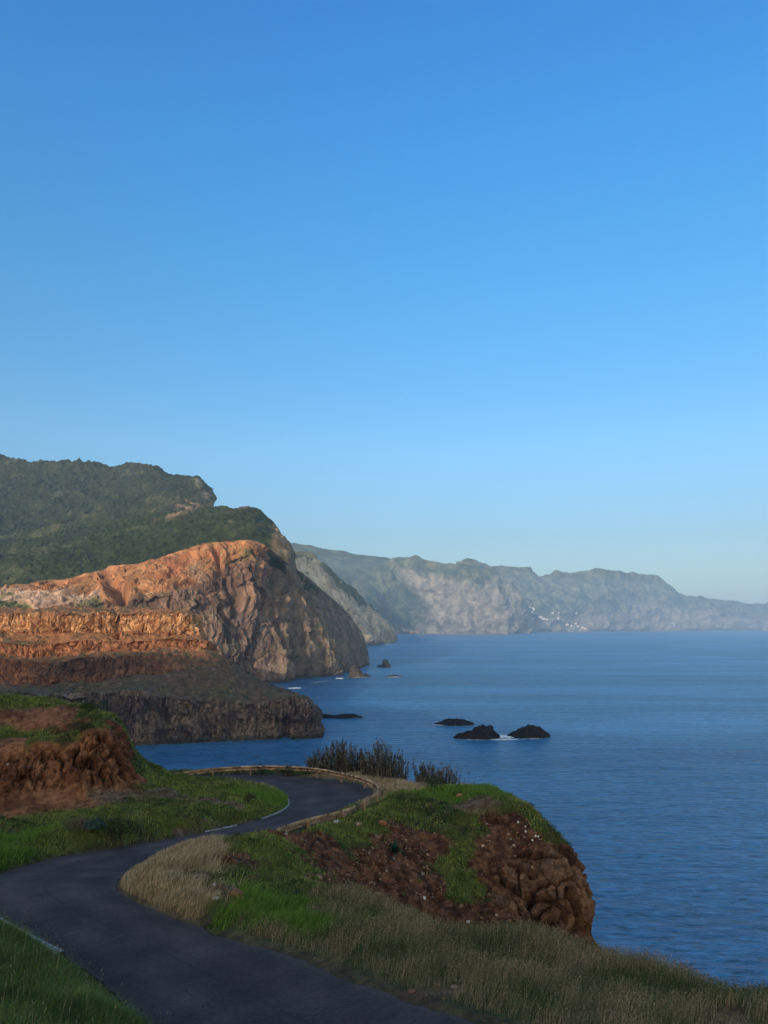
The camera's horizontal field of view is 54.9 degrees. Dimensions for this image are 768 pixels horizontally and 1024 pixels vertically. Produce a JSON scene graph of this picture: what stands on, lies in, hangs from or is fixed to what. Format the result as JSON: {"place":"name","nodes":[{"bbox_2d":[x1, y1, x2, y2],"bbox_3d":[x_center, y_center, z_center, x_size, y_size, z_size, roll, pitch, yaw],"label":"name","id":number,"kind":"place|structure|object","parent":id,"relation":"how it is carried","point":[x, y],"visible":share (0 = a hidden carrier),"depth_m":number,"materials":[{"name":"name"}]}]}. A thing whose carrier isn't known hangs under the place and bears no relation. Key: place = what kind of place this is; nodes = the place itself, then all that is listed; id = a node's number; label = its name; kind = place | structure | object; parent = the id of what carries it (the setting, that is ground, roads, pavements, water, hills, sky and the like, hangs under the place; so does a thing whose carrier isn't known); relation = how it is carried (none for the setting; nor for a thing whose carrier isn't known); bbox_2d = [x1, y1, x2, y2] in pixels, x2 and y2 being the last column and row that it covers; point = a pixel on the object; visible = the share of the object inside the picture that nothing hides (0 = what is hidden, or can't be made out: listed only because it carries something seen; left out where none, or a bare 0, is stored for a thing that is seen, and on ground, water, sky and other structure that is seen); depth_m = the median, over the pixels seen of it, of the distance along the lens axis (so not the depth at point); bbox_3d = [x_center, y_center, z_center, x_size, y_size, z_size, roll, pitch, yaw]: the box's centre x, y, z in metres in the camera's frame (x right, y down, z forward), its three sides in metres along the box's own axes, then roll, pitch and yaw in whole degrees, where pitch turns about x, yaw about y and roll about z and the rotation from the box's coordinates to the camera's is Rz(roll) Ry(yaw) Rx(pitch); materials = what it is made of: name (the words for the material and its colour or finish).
{"place":"outdoors","nodes":[
{"label":"outdoors","id":0,"kind":"place"},
{"bbox_2d":[0,454,216,534],"bbox_3d":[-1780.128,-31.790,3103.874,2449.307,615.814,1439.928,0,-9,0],"label":"forested mountain","id":1,"kind":"structure","parent":0,"point":[40,493],"depth_m":2898.39,"materials":[{"name":"green plant"}]},
{"bbox_2d":[0,505,297,587],"bbox_3d":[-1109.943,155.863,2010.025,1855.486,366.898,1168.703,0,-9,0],"label":"forested hill","id":2,"kind":"structure","parent":0,"point":[59,551],"depth_m":1745.76,"materials":[{"name":"green plant"}]},
{"bbox_2d":[0,605,324,744],"bbox_3d":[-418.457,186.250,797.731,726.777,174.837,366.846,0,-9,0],"label":"terraced headland","id":3,"kind":"structure","parent":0,"point":[154,675],"depth_m":704.99,"materials":[{"name":"brown stone"}]},
{"bbox_2d":[0,540,369,682],"bbox_3d":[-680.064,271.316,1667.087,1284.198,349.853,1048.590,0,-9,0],"label":"sea cliff","id":4,"kind":"structure","parent":0,"point":[285,628],"depth_m":1344.22,"materials":[{"name":"brown stone"}]},
{"bbox_2d":[0,775,474,1023],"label":"road","id":5,"kind":"structure","parent":0,"point":[184,973],"depth_m":24.15,"materials":[{"name":"grey asphalt"}]},
{"bbox_2d":[0,917,64,957],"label":"kerb","id":6,"kind":"structure","parent":5,"relation":"on","point":[55,948],"depth_m":25.54,"materials":[{"name":"paint"}]},
{"bbox_2d":[205,825,236,831],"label":"kerb","id":7,"kind":"structure","parent":5,"relation":"on","point":[221,828],"depth_m":51.77,"materials":[{"name":"paint"}]},
{"bbox_2d":[260,799,289,819],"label":"kerb","id":8,"kind":"structure","parent":5,"relation":"on","point":[286,807],"depth_m":58.56,"materials":[{"name":"paint"}]},
{"bbox_2d":[291,543,390,567],"bbox_3d":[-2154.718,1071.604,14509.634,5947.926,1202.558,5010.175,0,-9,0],"label":"distant hill","id":9,"kind":"structure","parent":0,"point":[337,558],"depth_m":14420.73,"materials":[{"name":"grey stone"}]},
{"bbox_2d":[295,551,397,645],"bbox_3d":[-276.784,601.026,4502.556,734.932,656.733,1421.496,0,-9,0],"label":"second headland","id":10,"kind":"structure","parent":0,"point":[374,626],"depth_m":4162.31,"materials":[{"name":"grey stone"}]},
{"bbox_2d":[0,697,767,1023],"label":"ground","id":11,"kind":"structure","parent":0,"point":[46,781],"depth_m":51.11,"materials":[{"name":"green plant"}]},
{"bbox_2d":[60,815,90,829],"bbox_3d":[-18.838,19.017,45.269,1.980,0.920,1.986,0,-9,0],"label":"shrub","id":12,"kind":"object","parent":11,"relation":"on","point":[75,823],"visible":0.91,"depth_m":45.05,"materials":[{"name":"green plant"}]},
{"bbox_2d":[65,720,96,732],"bbox_3d":[-24.895,17.683,61.014,2.575,1.085,2.834,4,-10,-27],"label":"shrub","id":13,"kind":"object","parent":11,"relation":"on","point":[83,726],"visible":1,"depth_m":60.74,"materials":[{"name":"green plant"}]},
{"bbox_2d":[0,910,170,1023],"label":"verge grass","id":14,"kind":"structure","parent":11,"relation":"on","point":[54,1001],"depth_m":16.14,"materials":[{"name":"green plant"}]},
{"bbox_2d":[79,702,108,711],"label":"shrub","id":15,"kind":"object","parent":11,"relation":"on","point":[86,705],"visible":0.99,"depth_m":67.89,"materials":[{"name":"green plant"}]},
{"bbox_2d":[83,817,105,830],"bbox_3d":[-17.580,19.076,45.019,1.519,0.847,1.520,-7,-11,40],"label":"shrub","id":16,"kind":"object","parent":11,"relation":"on","point":[92,824],"visible":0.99,"depth_m":44.84,"materials":[{"name":"green plant"}]},
{"bbox_2d":[99,812,141,839],"bbox_3d":[-16.480,19.626,45.998,2.833,1.842,2.814,3,-9,-19],"label":"shrub","id":17,"kind":"object","parent":11,"relation":"on","point":[122,828],"visible":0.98,"depth_m":45.60,"materials":[{"name":"green plant"}]},
{"bbox_2d":[2,789,461,931],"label":"bright weeds","id":18,"kind":"object","parent":11,"relation":"on","point":[300,854],"visible":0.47,"depth_m":39.40,"materials":[{"name":"green plant"}]},
{"bbox_2d":[3,770,468,945],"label":"straw grass","id":19,"kind":"structure","parent":11,"relation":"on","point":[176,851],"depth_m":34.46,"materials":[{"name":"beige plant"}]},
{"bbox_2d":[230,888,243,898],"bbox_3d":[-5.677,14.725,28.498,0.541,0.396,0.421,0,-9,0],"label":"boulder","id":20,"kind":"object","parent":11,"relation":"on","point":[236,892],"visible":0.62,"depth_m":28.39,"materials":[{"name":"stone"}]},
{"bbox_2d":[244,792,255,803],"bbox_3d":[-10.653,22.708,58.601,0.981,1.043,1.770,3,-9,-21],"label":"shrub","id":21,"kind":"object","parent":11,"relation":"on","point":[250,796],"visible":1,"depth_m":58.73,"materials":[{"name":"green plant"}]},
{"bbox_2d":[252,763,272,773],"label":"shrub","id":22,"kind":"object","parent":11,"relation":"on","point":[263,772],"visible":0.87,"depth_m":79.11,"materials":[{"name":"green plant"}]},
{"bbox_2d":[8,773,529,1023],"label":"edge gravel","id":23,"kind":"structure","parent":11,"relation":"on","point":[500,1020],"depth_m":21.91,"materials":[{"name":"grey gravel"}]},
{"bbox_2d":[0,780,538,970],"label":"lush grass","id":24,"kind":"structure","parent":11,"relation":"on","point":[264,907],"depth_m":29.10,"materials":[{"name":"green plant"}]},
{"bbox_2d":[176,765,380,831],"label":"guardrail","id":25,"kind":"object","parent":11,"relation":"on","point":[307,822],"visible":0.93,"depth_m":70.91,"materials":[{"name":"wood"}]},
{"bbox_2d":[0,693,565,926],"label":"short grass","id":26,"kind":"structure","parent":11,"relation":"on","point":[189,781],"depth_m":52.82,"materials":[{"name":"green plant"}]},
{"bbox_2d":[274,763,297,774],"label":"shrub","id":27,"kind":"object","parent":11,"relation":"on","point":[289,772],"visible":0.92,"depth_m":78.07,"materials":[{"name":"green plant"}]},
{"bbox_2d":[1,708,578,996],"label":"scree stones","id":28,"kind":"object","parent":11,"relation":"on","point":[386,870],"visible":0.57,"depth_m":49.09,"materials":[{"name":"brown stone"}]},
{"bbox_2d":[0,696,579,903],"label":"shrubbery","id":29,"kind":"object","parent":11,"relation":"on","point":[210,813],"visible":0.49,"depth_m":51.23,"materials":[{"name":"green plant"}]},
{"bbox_2d":[303,738,367,775],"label":"cane clump","id":30,"kind":"object","parent":11,"relation":"on","point":[342,761],"visible":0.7,"depth_m":80.89,"materials":[{"name":"green plant"}]},
{"bbox_2d":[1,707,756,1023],"bbox_3d":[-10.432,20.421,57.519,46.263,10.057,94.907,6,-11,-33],"label":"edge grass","id":31,"kind":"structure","parent":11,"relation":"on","point":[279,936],"depth_m":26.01,"materials":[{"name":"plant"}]},
{"bbox_2d":[379,820,387,825],"bbox_3d":[-0.097,22.835,54.301,0.740,0.395,0.571,0,-9,0],"label":"earth lump","id":32,"kind":"object","parent":11,"relation":"on","point":[383,822],"visible":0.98,"depth_m":54.12,"materials":[{"name":"soil"}]},
{"bbox_2d":[360,737,418,780],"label":"cane clump","id":33,"kind":"object","parent":11,"relation":"on","point":[378,765],"visible":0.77,"depth_m":78.96,"materials":[{"name":"green plant"}]},
{"bbox_2d":[385,839,404,856],"bbox_3d":[0.642,23.179,51.183,1.594,0.994,1.587,0,-9,0],"label":"rosette plant","id":34,"kind":"object","parent":11,"relation":"on","point":[394,847],"visible":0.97,"depth_m":51.20,"materials":[{"name":"green plant"}]},
{"bbox_2d":[420,776,446,787],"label":"shrub","id":35,"kind":"object","parent":11,"relation":"on","point":[432,783],"visible":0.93,"depth_m":65.97,"materials":[{"name":"green plant"}]},
{"bbox_2d":[412,761,475,784],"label":"cane clump","id":36,"kind":"object","parent":11,"relation":"on","point":[423,771],"visible":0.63,"depth_m":75.16,"materials":[{"name":"green plant"}]},
{"bbox_2d":[0,0,767,603],"label":"sky","id":37,"kind":"structure","parent":0,"point":[442,281],"materials":[{"name":"blue"}]},
{"bbox_2d":[20,878,767,1023],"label":"meadow grass","id":38,"kind":"structure","parent":0,"point":[498,971],"depth_m":22.13,"materials":[{"name":"plant"}]},
{"bbox_2d":[330,555,535,633],"bbox_3d":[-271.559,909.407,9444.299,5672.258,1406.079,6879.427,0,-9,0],"label":"headland","id":39,"kind":"structure","parent":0,"point":[415,594],"depth_m":10022.01,"materials":[{"name":"grey stone"}]},
{"bbox_2d":[135,631,767,990],"bbox_3d":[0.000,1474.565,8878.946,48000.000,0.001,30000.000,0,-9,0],"label":"sea","id":40,"kind":"structure","parent":0,"point":[638,777],"depth_m":607.96,"materials":[{"name":"liquid"}]},
{"bbox_2d":[323,713,362,718],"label":"sea rock","id":41,"kind":"object","parent":40,"relation":"in","point":[343,716],"visible":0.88,"depth_m":814.48,"materials":[{"name":"black stone"}]},
{"bbox_2d":[349,664,364,677],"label":"sea rock","id":42,"kind":"object","parent":40,"relation":"in","point":[355,671],"visible":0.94,"depth_m":1464.38,"materials":[{"name":"stone"}]},
{"bbox_2d":[382,659,390,667],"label":"sea stack","id":43,"kind":"object","parent":40,"relation":"in","point":[385,664],"visible":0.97,"depth_m":1818.19,"materials":[{"name":"grey stone"}]},
{"bbox_2d":[434,718,473,725],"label":"sea rock","id":44,"kind":"object","parent":40,"relation":"in","point":[453,722],"visible":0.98,"depth_m":756.38,"materials":[{"name":"black stone"}]},
{"bbox_2d":[453,724,499,739],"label":"sea rock","id":45,"kind":"object","parent":40,"relation":"in","point":[482,732],"visible":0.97,"depth_m":665.34,"materials":[{"name":"grey stone"}]},
{"bbox_2d":[281,631,737,741],"bbox_3d":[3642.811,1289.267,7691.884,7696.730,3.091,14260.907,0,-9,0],"label":"surf foam","id":46,"kind":"object","parent":40,"relation":"on","point":[503,736],"visible":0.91,"depth_m":675.31,"materials":[{"name":"white"}]},
{"bbox_2d":[507,724,549,737],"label":"sea rock","id":47,"kind":"object","parent":40,"relation":"in","point":[530,731],"visible":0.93,"depth_m":672.22,"materials":[{"name":"grey stone"}]},
{"bbox_2d":[456,558,767,631],"bbox_3d":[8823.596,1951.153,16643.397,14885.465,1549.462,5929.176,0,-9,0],"label":"distant coast","id":48,"kind":"structure","parent":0,"point":[598,599],"depth_m":15217.87}
]}

